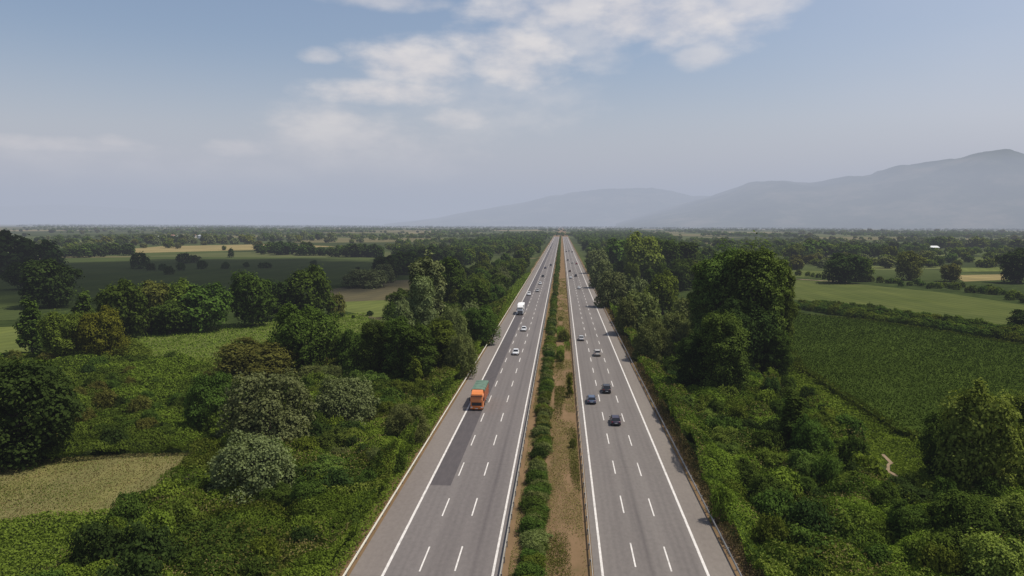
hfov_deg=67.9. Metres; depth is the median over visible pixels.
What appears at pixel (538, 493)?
median shrub
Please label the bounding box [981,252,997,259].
field tree
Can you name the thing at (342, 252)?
hedgerow tree
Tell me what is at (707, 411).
broadleaf tree
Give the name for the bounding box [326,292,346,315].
bush
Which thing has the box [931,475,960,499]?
thicket bush
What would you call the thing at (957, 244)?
hedgerow tree
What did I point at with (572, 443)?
median bush
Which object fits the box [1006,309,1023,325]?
broadleaf tree
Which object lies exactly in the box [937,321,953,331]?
orchard bush
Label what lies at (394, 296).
broadleaf tree
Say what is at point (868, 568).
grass
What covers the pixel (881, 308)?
orchard bush
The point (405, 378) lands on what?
broadleaf tree
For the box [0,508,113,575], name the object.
grass
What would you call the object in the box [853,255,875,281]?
broadleaf tree
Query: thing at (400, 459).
bush
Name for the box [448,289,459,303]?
willow tree
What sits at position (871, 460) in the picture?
thicket bush
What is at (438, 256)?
hedgerow tree
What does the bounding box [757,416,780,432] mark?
bush
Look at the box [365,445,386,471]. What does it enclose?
bush
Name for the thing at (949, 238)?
hedgerow tree
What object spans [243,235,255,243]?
hedgerow tree
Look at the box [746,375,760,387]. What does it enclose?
thicket bush
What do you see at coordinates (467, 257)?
broadleaf tree
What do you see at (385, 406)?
broadleaf tree
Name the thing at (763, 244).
hedgerow tree
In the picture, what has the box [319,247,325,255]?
hedgerow tree
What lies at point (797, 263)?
field tree
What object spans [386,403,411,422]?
willow tree
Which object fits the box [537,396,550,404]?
median shrub
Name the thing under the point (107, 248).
hedgerow tree
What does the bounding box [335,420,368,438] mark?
bush
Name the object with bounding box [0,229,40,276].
broadleaf tree
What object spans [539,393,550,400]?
median shrub
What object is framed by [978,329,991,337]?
orchard bush
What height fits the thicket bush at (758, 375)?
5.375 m
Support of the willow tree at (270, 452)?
on the ground at (576, 562)
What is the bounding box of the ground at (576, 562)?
[0,224,1023,575]
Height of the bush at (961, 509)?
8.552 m
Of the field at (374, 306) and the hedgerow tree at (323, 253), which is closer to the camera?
the field at (374, 306)
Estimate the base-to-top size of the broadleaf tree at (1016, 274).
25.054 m
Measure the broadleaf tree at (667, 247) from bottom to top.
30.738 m
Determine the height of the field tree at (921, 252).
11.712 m
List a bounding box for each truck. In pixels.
[469,380,488,408]
[516,302,524,314]
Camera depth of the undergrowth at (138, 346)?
221.95 m
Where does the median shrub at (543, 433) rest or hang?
on the ground at (576, 562)
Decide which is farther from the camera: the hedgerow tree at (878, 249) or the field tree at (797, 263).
the hedgerow tree at (878, 249)
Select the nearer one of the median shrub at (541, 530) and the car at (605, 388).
the median shrub at (541, 530)
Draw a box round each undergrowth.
[0,352,228,461]
[21,336,152,365]
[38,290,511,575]
[104,290,510,536]
[120,356,238,372]
[129,295,508,530]
[171,301,495,575]
[606,298,1023,575]
[614,313,1017,470]
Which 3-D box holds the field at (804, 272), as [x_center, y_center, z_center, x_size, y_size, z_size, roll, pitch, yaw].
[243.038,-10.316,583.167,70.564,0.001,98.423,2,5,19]
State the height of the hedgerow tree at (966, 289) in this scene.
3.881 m
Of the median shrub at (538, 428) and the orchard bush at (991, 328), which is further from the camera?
the orchard bush at (991, 328)
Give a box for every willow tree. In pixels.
[205,427,298,519]
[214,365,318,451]
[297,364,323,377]
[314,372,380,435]
[320,364,330,373]
[326,364,343,378]
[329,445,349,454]
[339,268,390,288]
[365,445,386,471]
[375,263,395,282]
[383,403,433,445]
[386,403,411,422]
[439,304,470,339]
[444,334,479,378]
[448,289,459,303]
[460,299,483,322]
[498,265,511,284]
[510,258,516,263]
[584,248,608,272]
[588,259,613,287]
[592,270,629,307]
[614,295,640,335]
[617,289,662,336]
[626,276,648,298]
[631,317,674,364]
[661,310,690,341]
[671,295,694,332]
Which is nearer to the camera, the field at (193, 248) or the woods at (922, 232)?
the field at (193, 248)
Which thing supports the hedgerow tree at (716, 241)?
on the ground at (576, 562)
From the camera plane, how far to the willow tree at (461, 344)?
176.22 m
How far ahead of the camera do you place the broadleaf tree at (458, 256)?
643.70 m
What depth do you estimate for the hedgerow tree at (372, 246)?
849.93 m
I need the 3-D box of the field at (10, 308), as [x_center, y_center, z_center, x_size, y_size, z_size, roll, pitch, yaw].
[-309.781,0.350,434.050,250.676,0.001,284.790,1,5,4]
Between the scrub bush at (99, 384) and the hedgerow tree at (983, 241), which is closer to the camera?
the scrub bush at (99, 384)
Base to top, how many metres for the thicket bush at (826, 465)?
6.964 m
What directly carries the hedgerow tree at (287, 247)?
on the ground at (576, 562)
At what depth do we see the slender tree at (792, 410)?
119.65 m
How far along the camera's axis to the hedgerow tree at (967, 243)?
1220.04 m
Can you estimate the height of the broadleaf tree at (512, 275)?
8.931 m
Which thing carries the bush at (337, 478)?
on the ground at (576, 562)
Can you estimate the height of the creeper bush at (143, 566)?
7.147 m
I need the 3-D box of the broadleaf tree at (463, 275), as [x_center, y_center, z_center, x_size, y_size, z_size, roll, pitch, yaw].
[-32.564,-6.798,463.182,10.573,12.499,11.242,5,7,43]
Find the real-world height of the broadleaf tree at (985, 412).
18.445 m
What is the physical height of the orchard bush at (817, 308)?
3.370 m
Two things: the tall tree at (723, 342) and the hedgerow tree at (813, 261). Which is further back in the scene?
the hedgerow tree at (813, 261)
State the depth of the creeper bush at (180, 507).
90.42 m
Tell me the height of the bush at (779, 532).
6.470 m
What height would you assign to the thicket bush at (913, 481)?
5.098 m
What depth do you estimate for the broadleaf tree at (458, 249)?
855.63 m
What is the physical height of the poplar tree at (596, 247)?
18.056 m
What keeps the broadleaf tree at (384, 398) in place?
on the ground at (576, 562)
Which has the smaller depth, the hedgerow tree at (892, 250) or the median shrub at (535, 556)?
the median shrub at (535, 556)
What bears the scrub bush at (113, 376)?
on the ground at (576, 562)
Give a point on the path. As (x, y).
(889, 463)
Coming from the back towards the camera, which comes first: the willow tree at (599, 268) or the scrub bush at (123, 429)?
the willow tree at (599, 268)
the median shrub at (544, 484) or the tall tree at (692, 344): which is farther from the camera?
the tall tree at (692, 344)
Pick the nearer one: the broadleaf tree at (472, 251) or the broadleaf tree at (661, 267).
the broadleaf tree at (661, 267)
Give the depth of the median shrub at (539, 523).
87.89 m
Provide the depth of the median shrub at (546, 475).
106.72 m
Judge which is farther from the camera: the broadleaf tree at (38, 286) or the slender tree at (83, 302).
the broadleaf tree at (38, 286)
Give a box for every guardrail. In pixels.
[343,243,549,575]
[499,247,557,575]
[563,245,592,575]
[568,237,741,575]
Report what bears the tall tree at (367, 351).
on the ground at (576, 562)
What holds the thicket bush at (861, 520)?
on the ground at (576, 562)
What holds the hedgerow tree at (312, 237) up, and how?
on the ground at (576, 562)
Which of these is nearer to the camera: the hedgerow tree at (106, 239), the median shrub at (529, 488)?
the median shrub at (529, 488)
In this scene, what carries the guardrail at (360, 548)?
on the ground at (576, 562)
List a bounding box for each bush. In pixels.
[6,349,22,359]
[20,564,71,575]
[36,352,55,360]
[57,519,130,575]
[73,407,96,429]
[74,385,90,396]
[80,364,98,372]
[82,376,102,394]
[87,380,109,395]
[88,388,119,410]
[95,426,128,454]
[96,422,130,443]
[96,546,166,575]
[104,372,122,382]
[104,517,185,570]
[105,493,154,525]
[106,380,121,389]
[110,395,126,412]
[110,490,141,510]
[111,415,126,422]
[115,525,129,543]
[121,366,135,373]
[123,396,135,412]
[124,376,135,383]
[126,395,153,412]
[129,251,149,268]
[132,417,158,438]
[132,504,176,542]
[139,390,156,397]
[140,409,160,420]
[140,477,193,512]
[146,263,155,269]
[146,377,164,390]
[147,402,163,415]
[150,421,168,428]
[150,423,180,443]
[158,263,166,269]
[162,495,203,537]
[163,266,174,274]
[164,351,179,357]
[166,392,182,406]
[171,394,189,412]
[175,252,192,262]
[175,262,185,269]
[186,512,209,550]
[189,254,200,261]
[194,484,221,509]
[197,259,207,268]
[201,370,214,377]
[201,407,235,434]
[203,438,224,453]
[216,431,238,444]
[220,261,230,268]
[228,248,233,257]
[230,522,263,545]
[240,554,277,575]
[244,533,283,561]
[257,262,272,267]
[282,463,316,490]
[283,523,321,558]
[290,494,338,531]
[291,436,322,464]
[295,373,314,388]
[304,371,328,386]
[307,419,332,453]
[312,465,358,505]
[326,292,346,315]
[326,414,343,428]
[326,487,349,522]
[334,453,363,478]
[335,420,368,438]
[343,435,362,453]
[353,443,368,458]
[354,468,379,491]
[376,386,404,406]
[376,441,407,472]
[409,378,431,401]
[555,349,564,361]
[557,329,570,341]
[569,438,575,447]
[663,354,682,371]
[670,384,689,396]
[697,394,710,404]
[700,416,726,446]
[708,484,736,524]
[710,414,748,435]
[712,384,739,398]
[714,414,728,422]
[725,403,747,421]
[739,418,759,429]
[743,484,802,527]
[746,371,761,381]
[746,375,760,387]
[746,428,788,469]
[749,511,790,562]
[752,465,802,499]
[753,387,779,405]
[756,376,783,398]
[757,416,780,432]
[762,367,780,385]
[767,398,784,416]
[773,524,851,575]
[775,385,799,397]
[780,375,796,391]
[784,521,816,557]
[785,497,836,534]
[792,490,810,500]
[794,554,827,575]
[797,298,808,305]
[799,385,821,406]
[801,303,811,309]
[807,304,820,310]
[808,446,844,484]
[809,451,843,491]
[814,305,823,312]
[814,405,842,416]
[817,404,831,411]
[822,306,834,312]
[827,305,842,314]
[829,507,875,549]
[835,308,845,315]
[835,412,868,441]
[836,434,871,464]
[838,458,870,476]
[843,554,867,573]
[845,310,858,316]
[845,451,892,477]
[852,310,865,318]
[854,306,866,311]
[861,519,897,547]
[861,543,892,575]
[862,311,876,318]
[866,307,877,311]
[867,313,882,320]
[869,508,903,525]
[874,306,887,312]
[876,315,893,321]
[887,317,897,323]
[896,316,908,324]
[899,311,909,316]
[900,471,924,488]
[901,528,960,574]
[904,474,923,487]
[907,317,922,326]
[910,314,921,318]
[916,539,968,575]
[918,320,933,328]
[927,526,969,561]
[928,320,940,329]
[931,314,941,319]
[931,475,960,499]
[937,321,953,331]
[941,314,955,320]
[948,323,964,330]
[951,324,965,333]
[951,571,977,575]
[963,326,978,334]
[964,319,974,324]
[971,317,982,323]
[971,472,1008,499]
[974,320,990,324]
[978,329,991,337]
[981,326,999,336]
[989,329,1006,339]
[999,330,1021,342]
[1009,324,1023,330]
[1013,328,1023,332]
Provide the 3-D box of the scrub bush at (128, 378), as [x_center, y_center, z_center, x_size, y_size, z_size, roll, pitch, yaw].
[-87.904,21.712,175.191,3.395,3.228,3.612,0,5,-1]
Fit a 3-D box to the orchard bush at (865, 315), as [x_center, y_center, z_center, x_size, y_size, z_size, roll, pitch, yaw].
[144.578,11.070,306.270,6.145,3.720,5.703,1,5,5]
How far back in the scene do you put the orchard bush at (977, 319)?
282.22 m
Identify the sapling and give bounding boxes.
[565,375,573,396]
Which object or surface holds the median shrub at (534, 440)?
on the ground at (576, 562)
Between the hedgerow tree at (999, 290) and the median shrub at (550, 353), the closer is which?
the median shrub at (550, 353)
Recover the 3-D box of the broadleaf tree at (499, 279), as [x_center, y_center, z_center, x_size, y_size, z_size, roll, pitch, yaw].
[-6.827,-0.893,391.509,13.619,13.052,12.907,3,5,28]
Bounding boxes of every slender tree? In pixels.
[12,296,42,351]
[70,288,98,319]
[408,356,423,383]
[773,383,809,449]
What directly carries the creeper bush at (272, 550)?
on the ground at (576, 562)
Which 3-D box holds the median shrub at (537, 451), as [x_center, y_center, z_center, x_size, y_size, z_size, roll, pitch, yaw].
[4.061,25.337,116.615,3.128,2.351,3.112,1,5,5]
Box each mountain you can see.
[0,205,415,224]
[384,188,709,226]
[616,149,1023,229]
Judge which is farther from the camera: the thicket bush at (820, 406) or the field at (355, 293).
the field at (355, 293)
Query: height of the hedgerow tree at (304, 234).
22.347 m
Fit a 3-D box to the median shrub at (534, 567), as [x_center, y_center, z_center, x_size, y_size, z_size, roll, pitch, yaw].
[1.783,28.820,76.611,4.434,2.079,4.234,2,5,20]
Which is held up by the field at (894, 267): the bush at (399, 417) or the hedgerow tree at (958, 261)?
the hedgerow tree at (958, 261)
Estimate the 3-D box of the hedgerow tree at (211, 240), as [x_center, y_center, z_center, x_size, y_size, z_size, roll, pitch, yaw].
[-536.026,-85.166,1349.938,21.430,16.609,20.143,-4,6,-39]
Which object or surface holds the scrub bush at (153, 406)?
on the ground at (576, 562)
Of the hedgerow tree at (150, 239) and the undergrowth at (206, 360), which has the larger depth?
the hedgerow tree at (150, 239)
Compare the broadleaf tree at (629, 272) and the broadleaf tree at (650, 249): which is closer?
the broadleaf tree at (629, 272)
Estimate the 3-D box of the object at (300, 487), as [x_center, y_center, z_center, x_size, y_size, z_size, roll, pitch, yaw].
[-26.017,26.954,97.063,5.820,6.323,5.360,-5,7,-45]
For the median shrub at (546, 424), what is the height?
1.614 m
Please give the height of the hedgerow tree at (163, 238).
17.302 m
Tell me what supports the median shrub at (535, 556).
on the ground at (576, 562)
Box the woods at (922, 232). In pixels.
[12,225,1023,236]
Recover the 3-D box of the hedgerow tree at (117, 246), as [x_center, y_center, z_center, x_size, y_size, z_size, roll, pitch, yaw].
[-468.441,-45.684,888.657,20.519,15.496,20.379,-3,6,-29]
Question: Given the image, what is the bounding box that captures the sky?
[0,0,1023,219]
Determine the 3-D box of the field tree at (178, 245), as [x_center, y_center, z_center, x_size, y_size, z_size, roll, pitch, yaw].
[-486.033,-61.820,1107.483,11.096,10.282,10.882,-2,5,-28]
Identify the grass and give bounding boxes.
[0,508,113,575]
[42,301,502,575]
[296,272,530,575]
[508,278,585,575]
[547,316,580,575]
[556,326,568,352]
[594,286,765,575]
[615,304,1021,574]
[755,363,992,479]
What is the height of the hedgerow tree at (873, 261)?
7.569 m
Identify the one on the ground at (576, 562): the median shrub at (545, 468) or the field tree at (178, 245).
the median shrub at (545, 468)
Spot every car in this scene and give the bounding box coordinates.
[512,348,518,354]
[578,335,584,340]
[586,395,595,403]
[593,349,600,355]
[601,384,610,392]
[609,415,620,424]
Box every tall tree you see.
[357,316,390,374]
[438,256,465,301]
[673,326,710,386]
[686,261,728,352]
[688,236,753,334]
[694,308,751,389]
[717,230,790,369]
[755,251,803,363]
[758,326,795,378]
[994,386,1023,468]
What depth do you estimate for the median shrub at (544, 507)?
94.21 m
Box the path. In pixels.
[882,454,897,476]
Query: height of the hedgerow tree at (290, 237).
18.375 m
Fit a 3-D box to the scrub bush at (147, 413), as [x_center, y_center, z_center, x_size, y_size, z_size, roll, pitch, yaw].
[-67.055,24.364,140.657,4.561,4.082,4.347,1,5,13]
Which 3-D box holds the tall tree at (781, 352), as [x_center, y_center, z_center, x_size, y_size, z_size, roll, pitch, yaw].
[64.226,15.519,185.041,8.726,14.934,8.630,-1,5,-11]
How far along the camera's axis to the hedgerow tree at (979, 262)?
692.29 m
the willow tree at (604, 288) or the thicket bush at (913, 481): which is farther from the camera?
the willow tree at (604, 288)
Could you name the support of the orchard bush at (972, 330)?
on the ground at (576, 562)
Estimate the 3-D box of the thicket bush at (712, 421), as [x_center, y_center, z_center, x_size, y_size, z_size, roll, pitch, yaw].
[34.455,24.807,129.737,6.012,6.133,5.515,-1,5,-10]
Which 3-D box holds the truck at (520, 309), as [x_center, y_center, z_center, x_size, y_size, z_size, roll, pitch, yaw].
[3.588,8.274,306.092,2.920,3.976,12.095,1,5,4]
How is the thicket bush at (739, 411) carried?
on the ground at (576, 562)
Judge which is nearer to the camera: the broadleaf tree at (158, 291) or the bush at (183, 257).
the broadleaf tree at (158, 291)
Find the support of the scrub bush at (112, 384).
on the ground at (576, 562)
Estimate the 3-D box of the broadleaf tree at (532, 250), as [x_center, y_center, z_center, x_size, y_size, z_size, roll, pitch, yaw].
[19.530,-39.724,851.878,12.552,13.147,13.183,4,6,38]
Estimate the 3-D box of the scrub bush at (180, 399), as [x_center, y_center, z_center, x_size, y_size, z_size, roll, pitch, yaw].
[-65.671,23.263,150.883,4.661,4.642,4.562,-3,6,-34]
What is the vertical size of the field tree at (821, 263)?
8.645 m
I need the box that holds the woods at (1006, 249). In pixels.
[13,231,1021,255]
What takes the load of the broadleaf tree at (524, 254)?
on the ground at (576, 562)
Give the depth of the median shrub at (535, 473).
104.84 m
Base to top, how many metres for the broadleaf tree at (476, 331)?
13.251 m
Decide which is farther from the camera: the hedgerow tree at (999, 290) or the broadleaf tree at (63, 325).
the hedgerow tree at (999, 290)
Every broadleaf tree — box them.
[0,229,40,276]
[0,258,34,288]
[0,350,86,472]
[16,258,84,307]
[18,239,68,273]
[34,310,92,356]
[65,303,134,356]
[91,278,149,337]
[129,279,173,330]
[143,300,191,334]
[158,277,196,329]
[178,281,234,332]
[181,370,236,432]
[209,336,297,380]
[225,269,278,327]
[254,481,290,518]
[264,301,345,373]
[265,278,297,316]
[276,264,338,317]
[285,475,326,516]
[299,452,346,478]
[300,410,328,424]
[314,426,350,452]
[323,333,344,365]
[332,328,372,371]
[342,367,359,376]
[348,370,366,379]
[360,370,389,390]
[374,246,383,257]
[376,394,397,411]
[376,401,400,425]
[382,301,396,323]
[384,288,411,303]
[389,379,414,399]
[390,245,398,254]
[394,245,406,252]
[397,375,409,382]
[406,246,419,254]
[450,253,463,264]
[451,267,466,279]
[453,246,460,253]
[456,278,490,309]
[460,265,471,278]
[460,305,500,345]
[462,251,472,264]
[465,249,475,263]
[469,272,484,283]
[470,277,489,294]
[474,268,488,274]
[477,264,487,270]
[478,251,489,262]
[483,273,493,281]
[486,292,497,302]
[488,251,492,260]
[490,274,512,287]
[490,284,505,299]
[494,258,504,266]
[506,262,520,277]
[509,272,516,285]
[515,248,529,258]
[516,259,527,273]
[517,264,525,278]
[526,247,534,257]
[581,239,589,249]
[604,237,626,266]
[612,261,624,274]
[622,231,664,278]
[623,262,640,283]
[643,269,679,313]
[652,258,665,274]
[654,237,683,267]
[655,263,669,274]
[667,265,686,291]
[670,258,697,289]
[679,394,696,410]
[688,425,703,444]
[698,249,710,259]
[703,408,716,417]
[704,441,745,470]
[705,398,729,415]
[707,247,714,258]
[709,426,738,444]
[714,296,784,370]
[727,457,763,489]
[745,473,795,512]
[751,404,771,424]
[752,447,788,475]
[785,413,835,456]
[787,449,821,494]
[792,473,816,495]
[810,410,841,436]
[820,252,871,283]
[828,470,869,515]
[833,438,856,457]
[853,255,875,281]
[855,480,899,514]
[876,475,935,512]
[884,498,936,555]
[895,250,927,279]
[915,407,976,478]
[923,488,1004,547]
[930,377,1023,493]
[939,263,961,281]
[958,526,1023,575]
[982,492,1023,539]
[992,247,1023,282]
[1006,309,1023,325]
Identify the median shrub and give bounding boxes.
[510,559,549,575]
[515,495,549,511]
[515,515,546,533]
[515,548,546,563]
[519,530,551,547]
[520,489,547,504]
[520,527,552,541]
[521,507,549,522]
[521,538,548,552]
[521,539,545,555]
[521,552,549,570]
[522,484,552,495]
[522,512,544,529]
[523,480,551,494]
[524,468,545,482]
[524,470,549,478]
[525,510,547,525]
[526,462,548,472]
[526,504,550,514]
[527,458,545,472]
[528,491,550,502]
[530,425,550,437]
[530,445,548,459]
[530,478,551,487]
[531,437,553,443]
[531,455,547,467]
[533,441,553,452]
[534,421,552,427]
[534,438,552,450]
[535,404,546,415]
[535,414,550,422]
[535,435,551,443]
[536,430,553,436]
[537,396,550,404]
[537,407,552,418]
[537,410,550,416]
[538,385,552,392]
[538,423,551,429]
[539,372,552,379]
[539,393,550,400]
[540,378,555,386]
[540,380,553,390]
[543,351,554,356]
[547,357,554,364]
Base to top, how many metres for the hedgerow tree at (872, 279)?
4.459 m
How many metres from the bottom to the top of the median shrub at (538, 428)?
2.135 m
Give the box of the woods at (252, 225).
[16,224,1019,229]
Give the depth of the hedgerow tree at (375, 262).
556.23 m
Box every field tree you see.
[33,236,44,241]
[82,240,94,244]
[138,243,147,247]
[161,240,174,247]
[174,242,182,248]
[252,241,262,245]
[323,237,330,242]
[788,259,804,269]
[802,254,818,263]
[813,252,822,259]
[817,259,829,267]
[859,250,873,256]
[875,257,895,267]
[915,250,931,256]
[922,259,938,266]
[931,256,944,265]
[947,247,965,256]
[964,255,974,261]
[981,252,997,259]
[983,258,994,267]
[1010,235,1020,239]
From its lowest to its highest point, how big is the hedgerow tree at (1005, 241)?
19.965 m
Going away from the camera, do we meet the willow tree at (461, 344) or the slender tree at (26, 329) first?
the willow tree at (461, 344)
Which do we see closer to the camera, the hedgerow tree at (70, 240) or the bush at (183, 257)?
the bush at (183, 257)
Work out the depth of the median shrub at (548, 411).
140.96 m
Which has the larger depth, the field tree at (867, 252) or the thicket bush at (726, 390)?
the field tree at (867, 252)
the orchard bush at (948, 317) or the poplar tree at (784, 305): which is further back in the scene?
the orchard bush at (948, 317)
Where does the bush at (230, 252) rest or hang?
on the field at (101, 273)
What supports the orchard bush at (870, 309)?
on the ground at (576, 562)
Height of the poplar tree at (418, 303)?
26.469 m
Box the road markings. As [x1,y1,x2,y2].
[381,239,709,575]
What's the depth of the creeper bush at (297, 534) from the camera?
85.44 m
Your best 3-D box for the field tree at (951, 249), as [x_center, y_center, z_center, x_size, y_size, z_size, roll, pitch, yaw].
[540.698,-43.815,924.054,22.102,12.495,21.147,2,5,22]
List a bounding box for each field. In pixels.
[0,278,31,319]
[0,327,28,352]
[0,453,200,523]
[46,257,373,299]
[135,244,332,252]
[137,314,370,359]
[325,280,409,318]
[339,300,401,316]
[789,280,1023,324]
[791,271,852,276]
[792,315,1023,441]
[872,266,940,269]
[957,267,1013,271]
[958,257,1013,261]
[960,274,1004,280]
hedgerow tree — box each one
[51,238,61,245]
[55,236,64,244]
[58,249,68,257]
[63,238,74,243]
[69,248,79,257]
[72,244,92,257]
[85,243,101,253]
[88,245,96,256]
[96,247,107,256]
[100,236,113,242]
[102,242,120,254]
[103,243,115,254]
[115,236,130,243]
[119,243,135,255]
[126,247,134,254]
[130,239,137,244]
[144,235,155,243]
[152,238,160,244]
[159,234,166,242]
[169,235,177,242]
[177,239,184,244]
[183,234,191,243]
[190,238,197,243]
[200,233,210,241]
[204,235,215,243]
[213,234,220,242]
[221,237,228,243]
[229,238,239,243]
[237,234,243,241]
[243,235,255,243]
[252,244,262,252]
[259,245,266,254]
[261,232,269,240]
[264,242,272,252]
[268,235,275,242]
[270,242,283,254]
[274,241,291,254]
[286,234,296,242]
[288,242,298,253]
[295,234,302,241]
[295,244,306,255]
[298,241,313,253]
[300,231,308,239]
[306,245,317,255]
[308,235,315,240]
[315,232,323,239]
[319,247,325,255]
[325,247,332,255]
[329,233,337,241]
[330,248,341,256]
[340,243,357,256]
[340,248,349,256]
[346,243,367,256]
[362,246,373,256]
[367,243,384,256]
[367,310,373,315]
[371,258,377,268]
[375,255,401,276]
[392,250,418,274]
[415,246,441,260]
[433,251,447,262]
[712,237,727,250]
[718,239,735,251]
[758,240,770,246]
[773,239,787,246]
[781,243,805,256]
[782,244,795,258]
[795,269,801,275]
[802,243,815,254]
[803,239,826,250]
[809,258,819,265]
[814,239,826,245]
[818,245,829,256]
[826,243,839,255]
[837,244,860,254]
[858,253,870,258]
[866,244,878,257]
[867,276,874,281]
[870,258,877,264]
[874,244,887,256]
[876,276,883,282]
[880,246,898,256]
[889,241,899,249]
[898,280,904,285]
[912,278,920,284]
[924,237,935,245]
[925,283,933,288]
[929,236,947,248]
[933,282,943,288]
[943,253,957,262]
[946,236,957,244]
[950,241,963,247]
[951,282,961,289]
[953,259,962,264]
[960,252,969,261]
[964,238,978,247]
[964,286,970,292]
[968,236,989,248]
[969,285,977,292]
[975,259,983,266]
[978,285,986,293]
[985,286,996,294]
[990,241,1003,247]
[992,286,1003,294]
[998,237,1010,245]
[1004,292,1015,299]
[1008,238,1023,248]
[1013,291,1022,298]
[1017,295,1023,302]
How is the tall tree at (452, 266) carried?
on the ground at (576, 562)
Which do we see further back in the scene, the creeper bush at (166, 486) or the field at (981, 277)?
the field at (981, 277)
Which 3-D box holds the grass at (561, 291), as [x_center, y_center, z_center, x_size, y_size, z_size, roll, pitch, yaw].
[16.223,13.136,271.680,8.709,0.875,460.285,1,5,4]
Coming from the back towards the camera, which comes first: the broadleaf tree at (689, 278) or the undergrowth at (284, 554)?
the broadleaf tree at (689, 278)
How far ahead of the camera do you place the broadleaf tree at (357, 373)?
169.72 m
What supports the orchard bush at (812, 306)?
on the ground at (576, 562)
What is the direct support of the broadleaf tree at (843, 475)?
on the ground at (576, 562)
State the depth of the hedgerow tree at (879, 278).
501.80 m
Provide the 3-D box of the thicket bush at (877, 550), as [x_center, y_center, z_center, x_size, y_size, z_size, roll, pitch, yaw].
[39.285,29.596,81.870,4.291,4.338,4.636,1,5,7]
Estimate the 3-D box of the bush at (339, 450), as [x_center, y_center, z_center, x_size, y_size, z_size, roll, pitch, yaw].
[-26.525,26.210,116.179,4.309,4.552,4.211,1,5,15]
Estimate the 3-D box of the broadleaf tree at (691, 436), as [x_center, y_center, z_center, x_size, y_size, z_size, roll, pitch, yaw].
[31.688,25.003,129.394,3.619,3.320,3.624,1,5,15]
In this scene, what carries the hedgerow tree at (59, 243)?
on the ground at (576, 562)
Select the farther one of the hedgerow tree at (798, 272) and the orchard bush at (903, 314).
the hedgerow tree at (798, 272)
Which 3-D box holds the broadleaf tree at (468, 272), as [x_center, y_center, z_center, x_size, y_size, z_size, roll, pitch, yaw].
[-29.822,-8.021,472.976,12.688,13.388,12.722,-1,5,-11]
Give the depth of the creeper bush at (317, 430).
124.93 m
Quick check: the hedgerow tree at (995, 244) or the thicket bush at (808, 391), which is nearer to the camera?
the thicket bush at (808, 391)
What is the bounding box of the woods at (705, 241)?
[36,230,1023,254]
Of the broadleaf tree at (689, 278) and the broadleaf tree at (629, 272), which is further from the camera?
the broadleaf tree at (629, 272)
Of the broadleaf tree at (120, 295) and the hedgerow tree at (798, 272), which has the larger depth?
the hedgerow tree at (798, 272)
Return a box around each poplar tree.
[380,312,411,378]
[389,294,414,350]
[395,319,439,383]
[404,250,447,319]
[407,269,437,333]
[424,314,457,368]
[488,269,500,278]
[500,252,508,259]
[514,250,523,260]
[525,256,530,267]
[593,244,600,251]
[643,268,655,287]
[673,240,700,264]
[776,249,795,365]
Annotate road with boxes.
[349,237,558,575]
[563,237,735,575]
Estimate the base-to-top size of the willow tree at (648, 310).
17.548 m
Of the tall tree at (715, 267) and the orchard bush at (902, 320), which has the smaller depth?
the tall tree at (715, 267)
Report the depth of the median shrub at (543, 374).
173.61 m
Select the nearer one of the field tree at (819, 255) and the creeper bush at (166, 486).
the creeper bush at (166, 486)
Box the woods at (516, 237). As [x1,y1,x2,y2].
[450,231,678,246]
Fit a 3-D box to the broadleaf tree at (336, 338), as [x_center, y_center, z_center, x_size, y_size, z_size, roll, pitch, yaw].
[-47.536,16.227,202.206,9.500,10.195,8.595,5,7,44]
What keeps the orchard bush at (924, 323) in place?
on the ground at (576, 562)
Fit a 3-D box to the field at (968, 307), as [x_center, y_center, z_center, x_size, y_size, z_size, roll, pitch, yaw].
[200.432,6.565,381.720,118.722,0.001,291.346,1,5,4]
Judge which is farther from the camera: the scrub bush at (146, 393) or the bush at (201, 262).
the bush at (201, 262)
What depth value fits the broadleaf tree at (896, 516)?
86.90 m
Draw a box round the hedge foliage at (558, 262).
[554,235,560,272]
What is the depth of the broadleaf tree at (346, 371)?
174.86 m
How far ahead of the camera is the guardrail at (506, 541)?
117.59 m
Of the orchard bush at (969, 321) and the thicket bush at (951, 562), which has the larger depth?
the orchard bush at (969, 321)
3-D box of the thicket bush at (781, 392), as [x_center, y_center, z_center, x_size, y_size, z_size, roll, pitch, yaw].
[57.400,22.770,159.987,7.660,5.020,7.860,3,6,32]
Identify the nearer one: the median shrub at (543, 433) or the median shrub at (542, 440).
the median shrub at (542, 440)
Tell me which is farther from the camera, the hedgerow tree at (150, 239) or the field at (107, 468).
the hedgerow tree at (150, 239)
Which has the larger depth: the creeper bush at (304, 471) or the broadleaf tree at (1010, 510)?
the creeper bush at (304, 471)
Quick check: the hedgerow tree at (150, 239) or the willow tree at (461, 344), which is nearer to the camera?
the willow tree at (461, 344)
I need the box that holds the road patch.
[430,242,553,485]

